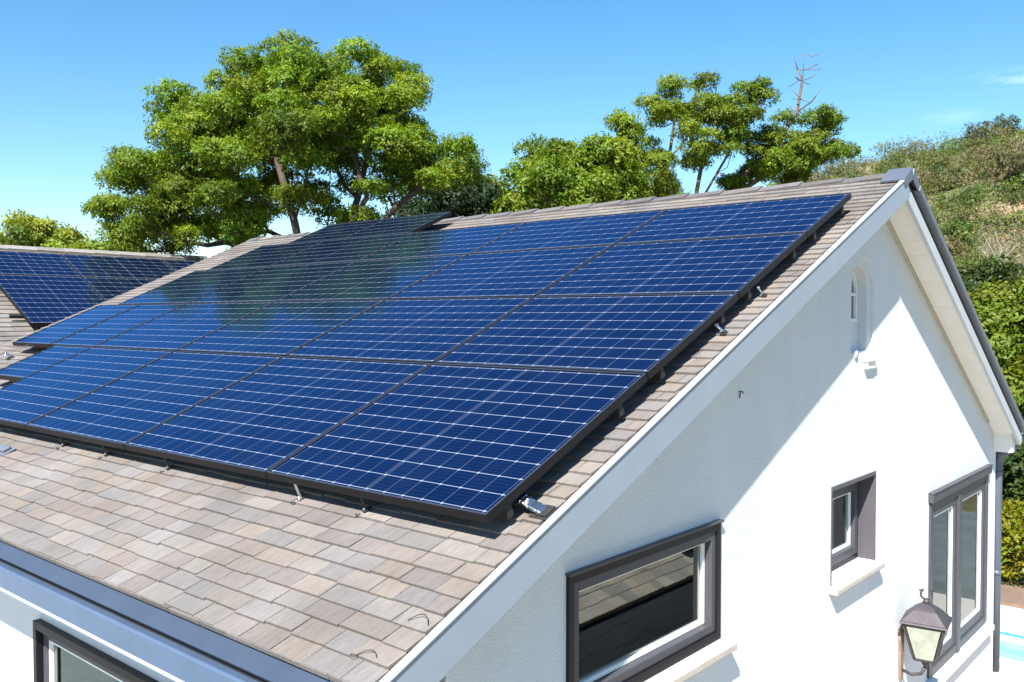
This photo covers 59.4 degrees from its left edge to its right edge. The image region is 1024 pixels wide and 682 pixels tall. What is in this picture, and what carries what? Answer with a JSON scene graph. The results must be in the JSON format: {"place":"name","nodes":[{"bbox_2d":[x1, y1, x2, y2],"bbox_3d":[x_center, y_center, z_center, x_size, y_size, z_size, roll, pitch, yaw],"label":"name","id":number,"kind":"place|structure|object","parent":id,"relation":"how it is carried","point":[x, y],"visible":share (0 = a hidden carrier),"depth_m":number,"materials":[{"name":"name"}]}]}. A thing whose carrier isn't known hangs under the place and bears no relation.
{"place":"outdoors","nodes":[
{"label":"outdoors","id":0,"kind":"place"},
{"bbox_2d":[0,0,1023,257],"label":"sky","id":1,"kind":"structure","parent":0,"point":[504,72],"materials":[{"name":"blue"}]},
{"bbox_2d":[828,146,1023,264],"bbox_3d":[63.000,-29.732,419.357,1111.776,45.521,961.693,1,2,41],"label":"hillside","id":2,"kind":"structure","parent":0,"point":[947,194],"depth_m":94.37,"materials":[{"name":"soil"}]},
{"bbox_2d":[770,124,1023,247],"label":"hillside scrub","id":3,"kind":"object","parent":2,"relation":"on","point":[898,157],"visible":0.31,"depth_m":100.98,"materials":[{"name":"green plant"}]},
{"bbox_2d":[928,160,967,192],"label":"bush","id":4,"kind":"object","parent":2,"relation":"on","point":[937,169],"visible":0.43,"depth_m":98.69,"materials":[{"name":"green plant"}]},
{"bbox_2d":[944,235,970,260],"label":"shrub","id":5,"kind":"object","parent":2,"relation":"on","point":[952,243],"visible":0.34,"depth_m":61.27,"materials":[{"name":"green plant"}]},
{"bbox_2d":[941,219,979,251],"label":"shrub","id":6,"kind":"object","parent":2,"relation":"on","point":[958,229],"visible":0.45,"depth_m":69.18,"materials":[{"name":"green plant"}]},
{"bbox_2d":[957,121,998,149],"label":"tree","id":7,"kind":"object","parent":2,"relation":"on","point":[975,132],"visible":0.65,"depth_m":118.39,"materials":[{"name":"green plant"}]},
{"bbox_2d":[940,224,1023,278],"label":"hillside scrub","id":8,"kind":"object","parent":2,"relation":"on","point":[971,257],"visible":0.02,"depth_m":64.12,"materials":[{"name":"green plant"}]},
{"bbox_2d":[957,253,1023,307],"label":"shrub","id":9,"kind":"object","parent":2,"relation":"on","point":[973,279],"visible":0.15,"depth_m":23.97,"materials":[{"name":"green plant"}]},
{"bbox_2d":[972,219,1023,275],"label":"shrub","id":10,"kind":"object","parent":2,"relation":"on","point":[997,253],"visible":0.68,"depth_m":38.67,"materials":[{"name":"beige plant"}]},
{"bbox_2d":[985,147,1023,187],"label":"shrub","id":11,"kind":"object","parent":2,"relation":"on","point":[1017,166],"visible":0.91,"depth_m":90.84,"materials":[{"name":"green plant"}]},
{"bbox_2d":[990,113,1021,137],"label":"tree","id":12,"kind":"object","parent":2,"relation":"on","point":[1009,123],"visible":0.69,"depth_m":133.82,"materials":[{"name":"green plant"}]},
{"bbox_2d":[992,200,1023,217],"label":"bare soil","id":13,"kind":"structure","parent":2,"relation":"on","point":[1021,205],"depth_m":85.64,"materials":[{"name":"beige soil"}]},
{"bbox_2d":[987,605,1023,681],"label":"terrace","id":14,"kind":"structure","parent":0,"point":[1012,616],"depth_m":9.78,"materials":[{"name":"concrete"}]},
{"bbox_2d":[1000,624,1023,667],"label":"pool coping","id":15,"kind":"object","parent":14,"relation":"on","point":[1011,630],"depth_m":10.77,"materials":[{"name":"white stone"}]},
{"bbox_2d":[1001,525,1023,587],"bbox_3d":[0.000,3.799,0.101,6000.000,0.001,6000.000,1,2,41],"label":"ground","id":16,"kind":"structure","parent":0,"point":[1020,584],"depth_m":12.91,"materials":[{"name":"brown soil"}]},
{"bbox_2d":[0,209,90,247],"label":"tree","id":17,"kind":"object","parent":16,"relation":"on","point":[21,228],"visible":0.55,"depth_m":23.60,"materials":[{"name":"green plant"}]},
{"bbox_2d":[0,245,206,344],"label":"house","id":18,"kind":"structure","parent":16,"relation":"on","point":[11,329],"depth_m":12.62,"materials":[{"name":"paint"}]},
{"bbox_2d":[9,314,22,317],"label":"mounting rail","id":19,"kind":"object","parent":18,"relation":"attached to","point":[15,316],"visible":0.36,"depth_m":10.75,"materials":[{"name":"metal"}]},
{"bbox_2d":[0,274,104,325],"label":"solar panel","id":20,"kind":"object","parent":19,"relation":"on","point":[41,300],"visible":0.69,"depth_m":11.42,"materials":[{"name":"blue glass"}]},
{"bbox_2d":[82,277,155,300],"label":"solar panel","id":21,"kind":"object","parent":19,"relation":"on","point":[105,288],"visible":0.28,"depth_m":12.38,"materials":[{"name":"blue glass"}]},
{"bbox_2d":[0,251,80,276],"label":"solar panel","id":22,"kind":"object","parent":18,"relation":"attached to","point":[30,263],"visible":1,"depth_m":12.16,"materials":[{"name":"blue glass"}]},
{"bbox_2d":[60,254,174,278],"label":"solar panel","id":23,"kind":"object","parent":18,"relation":"attached to","point":[111,267],"visible":0.77,"depth_m":13.03,"materials":[{"name":"blue glass"}]},
{"bbox_2d":[162,259,199,270],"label":"solar panel","id":24,"kind":"object","parent":18,"relation":"on","point":[175,265],"visible":0.38,"depth_m":13.95,"materials":[{"name":"blue glass"}]},
{"bbox_2d":[56,236,156,252],"bbox_3d":[-9.610,0.347,20.987,1.917,5.788,2.461,1,2,19],"label":"tree","id":25,"kind":"object","parent":16,"relation":"on","point":[87,244],"visible":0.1,"depth_m":20.38,"materials":[{"name":"green plant"}]},
{"bbox_2d":[80,28,490,254],"bbox_3d":[-3.603,-0.861,15.386,6.011,8.504,5.825,1,2,41],"label":"tree","id":26,"kind":"object","parent":16,"relation":"on","point":[254,117],"visible":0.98,"depth_m":14.17,"materials":[{"name":"green plant"}]},
{"bbox_2d":[381,166,511,218],"bbox_3d":[-1.635,-0.709,23.051,2.961,7.791,3.277,1,2,29],"label":"tree","id":27,"kind":"object","parent":16,"relation":"on","point":[472,202],"visible":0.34,"depth_m":22.38,"materials":[{"name":"green plant"}]},
{"bbox_2d":[0,167,1023,681],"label":"house","id":28,"kind":"structure","parent":16,"relation":"on","point":[818,499],"depth_m":4.81,"materials":[{"name":"paint"}]},
{"bbox_2d":[0,444,15,455],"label":"roof vent","id":29,"kind":"object","parent":28,"relation":"attached to","point":[5,449],"visible":1,"depth_m":5.94,"materials":[{"name":"metal"}]},
{"bbox_2d":[2,352,14,359],"bbox_3d":[-4.942,0.144,8.811,0.132,0.074,0.070,1,2,41],"label":"roof bracket","id":30,"kind":"object","parent":28,"relation":"attached to","point":[7,355],"visible":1,"depth_m":8.80,"materials":[{"name":"metal"}]},
{"bbox_2d":[0,345,89,380],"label":"solar panel","id":31,"kind":"object","parent":28,"relation":"attached to","point":[34,363],"visible":0.8,"depth_m":7.71,"materials":[{"name":"blue glass"}]},
{"bbox_2d":[56,437,68,448],"bbox_3d":[-2.877,0.640,5.742,0.032,0.098,0.072,1,2,41],"label":"panel clip","id":32,"kind":"object","parent":28,"relation":"attached to","point":[62,444],"visible":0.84,"depth_m":5.73,"materials":[{"name":"metal"}]},
{"bbox_2d":[33,618,158,681],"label":"window","id":33,"kind":"structure","parent":28,"relation":"in","point":[58,656],"depth_m":5.41,"materials":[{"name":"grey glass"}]},
{"bbox_2d":[98,445,111,458],"bbox_3d":[-2.425,0.651,5.348,0.032,0.098,0.072,1,2,41],"label":"panel clip","id":34,"kind":"object","parent":28,"relation":"attached to","point":[105,453],"visible":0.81,"depth_m":5.34,"materials":[{"name":"metal"}]},
{"bbox_2d":[160,458,173,472],"bbox_3d":[-1.873,0.664,4.871,0.032,0.098,0.072,1,2,41],"label":"panel clip","id":35,"kind":"object","parent":28,"relation":"attached to","point":[168,467],"visible":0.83,"depth_m":4.86,"materials":[{"name":"metal"}]},
{"bbox_2d":[290,484,306,503],"bbox_3d":[-0.971,0.689,4.079,0.032,0.098,0.072,1,2,41],"label":"panel clip","id":36,"kind":"object","parent":28,"relation":"attached to","point":[299,497],"visible":1,"depth_m":4.07,"materials":[{"name":"metal"}]},
{"bbox_2d":[288,219,383,243],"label":"solar panel","id":37,"kind":"object","parent":28,"relation":"attached to","point":[337,231],"visible":0.71,"depth_m":9.87,"materials":[{"name":"blue glass"}]},
{"bbox_2d":[355,498,371,515],"bbox_3d":[-0.629,0.690,3.802,0.032,0.098,0.072,1,2,41],"label":"panel clip","id":38,"kind":"object","parent":28,"relation":"attached to","point":[365,508],"visible":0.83,"depth_m":3.79,"materials":[{"name":"metal"}]},
{"bbox_2d":[351,649,376,657],"bbox_3d":[-0.469,1.005,2.877,0.098,0.030,0.025,1,2,22],"label":"wire","id":39,"kind":"object","parent":28,"relation":"attached to","point":[364,651],"visible":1,"depth_m":2.88,"materials":[{"name":"metal"}]},
{"bbox_2d":[346,211,451,237],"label":"solar panel","id":40,"kind":"object","parent":28,"relation":"attached to","point":[408,224],"visible":0.83,"depth_m":9.18,"materials":[{"name":"blue glass"}]},
{"bbox_2d":[495,504,513,519],"bbox_3d":[-2.073,0.606,5.180,5.498,0.097,0.099,1,2,41],"label":"mounting rail","id":41,"kind":"object","parent":28,"relation":"attached to","point":[507,513],"visible":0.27,"depth_m":3.37,"materials":[{"name":"metal"}]},
{"bbox_2d":[0,347,173,429],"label":"solar panel","id":42,"kind":"object","parent":41,"relation":"on","point":[24,401],"visible":0.84,"depth_m":6.78,"materials":[{"name":"blue glass"}]},
{"bbox_2d":[25,351,282,449],"bbox_3d":[-2.365,0.345,5.928,1.382,0.498,1.087,1,2,41],"label":"solar panel","id":43,"kind":"object","parent":41,"relation":"on","point":[119,413],"visible":0.91,"depth_m":5.85,"materials":[{"name":"blue glass"}]},
{"bbox_2d":[124,356,431,478],"bbox_3d":[-1.313,0.369,5.019,1.382,0.498,1.087,1,2,41],"label":"solar panel","id":44,"kind":"object","parent":41,"relation":"on","point":[261,422],"visible":0.89,"depth_m":4.93,"materials":[{"name":"blue glass"}]},
{"bbox_2d":[266,363,647,523],"bbox_3d":[-0.262,0.393,4.110,1.382,0.498,1.087,1,2,41],"label":"solar panel","id":45,"kind":"object","parent":41,"relation":"on","point":[483,444],"visible":1,"depth_m":3.98,"materials":[{"name":"blue glass"}]},
{"bbox_2d":[514,493,558,520],"bbox_3d":[0.094,0.629,3.424,0.165,0.079,0.083,1,2,41],"label":"roof bracket","id":46,"kind":"object","parent":28,"relation":"attached to","point":[541,511],"visible":0.94,"depth_m":3.40,"materials":[{"name":"metal"}]},
{"bbox_2d":[608,404,623,417],"bbox_3d":[-1.587,0.270,5.733,5.498,0.097,0.099,1,2,41],"label":"mounting rail","id":47,"kind":"object","parent":28,"relation":"attached to","point":[618,412],"visible":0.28,"depth_m":3.92,"materials":[{"name":"metal"}]},
{"bbox_2d":[565,519,736,681],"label":"window","id":48,"kind":"structure","parent":28,"relation":"in","point":[651,612],"depth_m":4.39,"materials":[{"name":"clear glass"}]},
{"bbox_2d":[650,367,664,379],"bbox_3d":[-2.038,0.101,6.568,7.278,0.097,0.099,1,2,41],"label":"mounting rail","id":49,"kind":"object","parent":28,"relation":"attached to","point":[660,375],"visible":0.16,"depth_m":4.17,"materials":[{"name":"metal"}]},
{"bbox_2d":[12,304,139,347],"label":"solar panel","id":50,"kind":"object","parent":49,"relation":"on","point":[46,337],"visible":0.77,"depth_m":8.86,"materials":[{"name":"blue glass"}]},
{"bbox_2d":[50,303,185,346],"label":"solar panel","id":51,"kind":"object","parent":49,"relation":"on","point":[108,328],"visible":0.67,"depth_m":8.29,"materials":[{"name":"blue glass"}]},
{"bbox_2d":[94,301,273,350],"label":"solar panel","id":52,"kind":"object","parent":49,"relation":"on","point":[175,329],"visible":0.72,"depth_m":7.52,"materials":[{"name":"blue glass"}]},
{"bbox_2d":[177,299,385,355],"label":"solar panel","id":53,"kind":"object","parent":49,"relation":"on","point":[279,328],"visible":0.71,"depth_m":6.61,"materials":[{"name":"blue glass"}]},
{"bbox_2d":[285,296,532,362],"bbox_3d":[-0.669,-0.076,5.752,1.382,0.413,0.890,1,2,41],"label":"solar panel","id":54,"kind":"object","parent":49,"relation":"on","point":[428,330],"visible":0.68,"depth_m":5.69,"materials":[{"name":"blue glass"}]},
{"bbox_2d":[434,292,738,379],"bbox_3d":[0.382,-0.052,4.843,1.382,0.413,0.890,1,2,41],"label":"solar panel","id":55,"kind":"object","parent":49,"relation":"on","point":[650,335],"visible":0.88,"depth_m":4.75,"materials":[{"name":"blue glass"}]},
{"bbox_2d":[711,313,724,324],"bbox_3d":[-1.655,-0.165,7.004,7.278,0.097,0.099,1,2,41],"label":"mounting rail","id":56,"kind":"object","parent":28,"relation":"attached to","point":[720,320],"visible":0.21,"depth_m":4.61,"materials":[{"name":"metal"}]},
{"bbox_2d":[714,323,727,334],"bbox_3d":[1.065,-0.063,4.574,0.063,0.063,0.045,1,2,41],"label":"roof bracket","id":57,"kind":"object","parent":28,"relation":"attached to","point":[724,332],"visible":1,"depth_m":4.57,"materials":[{"name":"metal"}]},
{"bbox_2d":[739,290,751,299],"bbox_3d":[-1.311,-0.297,7.100,6.888,0.097,0.099,1,2,41],"label":"mounting rail","id":58,"kind":"object","parent":28,"relation":"attached to","point":[747,296],"visible":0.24,"depth_m":4.83,"materials":[{"name":"metal"}]},
{"bbox_2d":[119,266,267,303],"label":"solar panel","id":59,"kind":"object","parent":58,"relation":"on","point":[190,287],"visible":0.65,"depth_m":9.10,"materials":[{"name":"blue glass"}]},
{"bbox_2d":[189,261,354,302],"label":"solar panel","id":60,"kind":"object","parent":58,"relation":"on","point":[272,283],"visible":0.71,"depth_m":8.19,"materials":[{"name":"blue glass"}]},
{"bbox_2d":[276,254,466,300],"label":"solar panel","id":61,"kind":"object","parent":58,"relation":"on","point":[373,279],"visible":0.72,"depth_m":7.27,"materials":[{"name":"blue glass"}]},
{"bbox_2d":[388,244,612,298],"bbox_3d":[-0.095,-0.475,6.405,1.382,0.407,0.876,1,2,41],"label":"solar panel","id":62,"kind":"object","parent":58,"relation":"on","point":[524,273],"visible":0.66,"depth_m":6.35,"materials":[{"name":"blue glass"}]},
{"bbox_2d":[536,232,806,297],"bbox_3d":[0.957,-0.449,5.497,1.382,0.407,0.876,1,2,41],"label":"solar panel","id":63,"kind":"object","parent":58,"relation":"on","point":[741,265],"visible":0.95,"depth_m":5.41,"materials":[{"name":"blue glass"}]},
{"bbox_2d":[756,286,766,296],"bbox_3d":[1.368,-0.271,4.917,0.058,0.061,0.031,1,2,20],"label":"roof bracket","id":64,"kind":"object","parent":28,"relation":"attached to","point":[762,292],"visible":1,"depth_m":4.91,"materials":[{"name":"metal"}]},
{"bbox_2d":[783,249,795,259],"bbox_3d":[-0.935,-0.557,7.528,6.888,0.097,0.099,1,2,41],"label":"mounting rail","id":65,"kind":"object","parent":28,"relation":"attached to","point":[792,255],"visible":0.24,"depth_m":5.26,"materials":[{"name":"metal"}]},
{"bbox_2d":[805,231,816,240],"bbox_3d":[-0.657,-0.690,7.677,6.668,0.097,0.099,1,2,41],"label":"mounting rail","id":66,"kind":"object","parent":28,"relation":"attached to","point":[812,237],"visible":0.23,"depth_m":5.48,"materials":[{"name":"metal"}]},
{"bbox_2d":[208,240,324,269],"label":"solar panel","id":67,"kind":"object","parent":66,"relation":"on","point":[264,256],"visible":0.63,"depth_m":9.64,"materials":[{"name":"blue glass"}]},
{"bbox_2d":[270,232,414,265],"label":"solar panel","id":68,"kind":"object","parent":66,"relation":"on","point":[345,249],"visible":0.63,"depth_m":8.78,"materials":[{"name":"blue glass"}]},
{"bbox_2d":[471,209,666,252],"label":"solar panel","id":69,"kind":"object","parent":66,"relation":"on","point":[608,229],"visible":0.72,"depth_m":6.95,"materials":[{"name":"blue glass"}]},
{"bbox_2d":[615,193,851,243],"bbox_3d":[1.476,-0.809,6.088,1.382,0.340,0.720,1,2,41],"label":"solar panel","id":70,"kind":"object","parent":66,"relation":"on","point":[809,215],"visible":0.89,"depth_m":6.01,"materials":[{"name":"blue glass"}]},
{"bbox_2d":[832,206,843,215],"bbox_3d":[-0.363,-0.893,8.012,6.668,0.097,0.099,1,2,41],"label":"mounting rail","id":71,"kind":"object","parent":28,"relation":"attached to","point":[840,211],"visible":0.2,"depth_m":5.82,"materials":[{"name":"metal"}]},
{"bbox_2d":[358,222,525,260],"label":"solar panel","id":72,"kind":"object","parent":71,"relation":"on","point":[467,240],"visible":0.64,"depth_m":7.87,"materials":[{"name":"blue glass"}]},
{"bbox_2d":[828,471,884,595],"bbox_3d":[2.379,1.334,6.422,0.265,0.720,0.930,1,2,41],"label":"window","id":73,"kind":"structure","parent":28,"relation":"in","point":[853,502],"depth_m":6.67,"materials":[{"name":"clear glass"}]},
{"bbox_2d":[851,271,878,368],"bbox_3d":[2.488,-0.164,6.467,0.171,0.734,0.409,1,2,41],"label":"window","id":74,"kind":"structure","parent":28,"relation":"in","point":[869,360],"depth_m":6.55,"materials":[{"name":"white glass"}]},
{"bbox_2d":[898,589,952,679],"bbox_3d":[3.253,2.332,7.085,0.368,0.761,0.343,1,2,32],"label":"wall lantern","id":75,"kind":"object","parent":28,"relation":"attached to","point":[928,621],"depth_m":7.00,"materials":[{"name":"metal"}]},
{"bbox_2d":[927,464,993,681],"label":"window","id":76,"kind":"structure","parent":28,"relation":"in","point":[958,509],"depth_m":8.39,"materials":[{"name":"clear glass"}]},
{"bbox_2d":[480,131,649,214],"bbox_3d":[1.250,-1.267,23.915,4.690,8.862,4.534,1,2,41],"label":"tree","id":77,"kind":"object","parent":16,"relation":"on","point":[571,174],"visible":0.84,"depth_m":22.90,"materials":[{"name":"green plant"}]},
{"bbox_2d":[601,69,781,198],"bbox_3d":[4.940,-2.130,25.045,4.354,10.527,4.418,1,2,41],"label":"tree","id":78,"kind":"object","parent":16,"relation":"on","point":[720,112],"visible":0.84,"depth_m":24.20,"materials":[{"name":"green plant"}]},
{"bbox_2d":[715,54,861,190],"bbox_3d":[7.809,-2.563,25.802,4.084,11.356,3.550,-1,2,-38],"label":"tree","id":79,"kind":"object","parent":16,"relation":"on","point":[798,155],"visible":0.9,"depth_m":25.51,"materials":[{"name":"green plant"}]},
{"bbox_2d":[967,271,1023,478],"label":"shrub","id":80,"kind":"object","parent":16,"relation":"on","point":[1002,320],"visible":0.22,"depth_m":17.02,"materials":[{"name":"green plant"}]},
{"bbox_2d":[1000,631,1023,644],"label":"pool basin","id":81,"kind":"object","parent":16,"relation":"in","point":[1012,638],"depth_m":10.86,"materials":[{"name":"tile"}]},
{"bbox_2d":[1000,640,1023,661],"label":"pool water","id":82,"kind":"structure","parent":81,"relation":"in","point":[1010,650],"depth_m":10.58,"materials":[{"name":"teal liquid"}]},
{"bbox_2d":[1001,496,1023,586],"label":"hedge","id":83,"kind":"object","parent":16,"relation":"on","point":[1012,549],"visible":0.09,"depth_m":12.60,"materials":[{"name":"green plant"}]},
{"bbox_2d":[1001,584,1023,608],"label":"planting bed","id":84,"kind":"object","parent":16,"relation":"on","point":[1011,596],"depth_m":12.05,"materials":[{"name":"brown soil"}]},
{"bbox_2d":[1002,442,1023,507],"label":"shrub","id":85,"kind":"object","parent":16,"relation":"on","point":[1013,476],"visible":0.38,"depth_m":14.60,"materials":[{"name":"green plant"}]}
]}

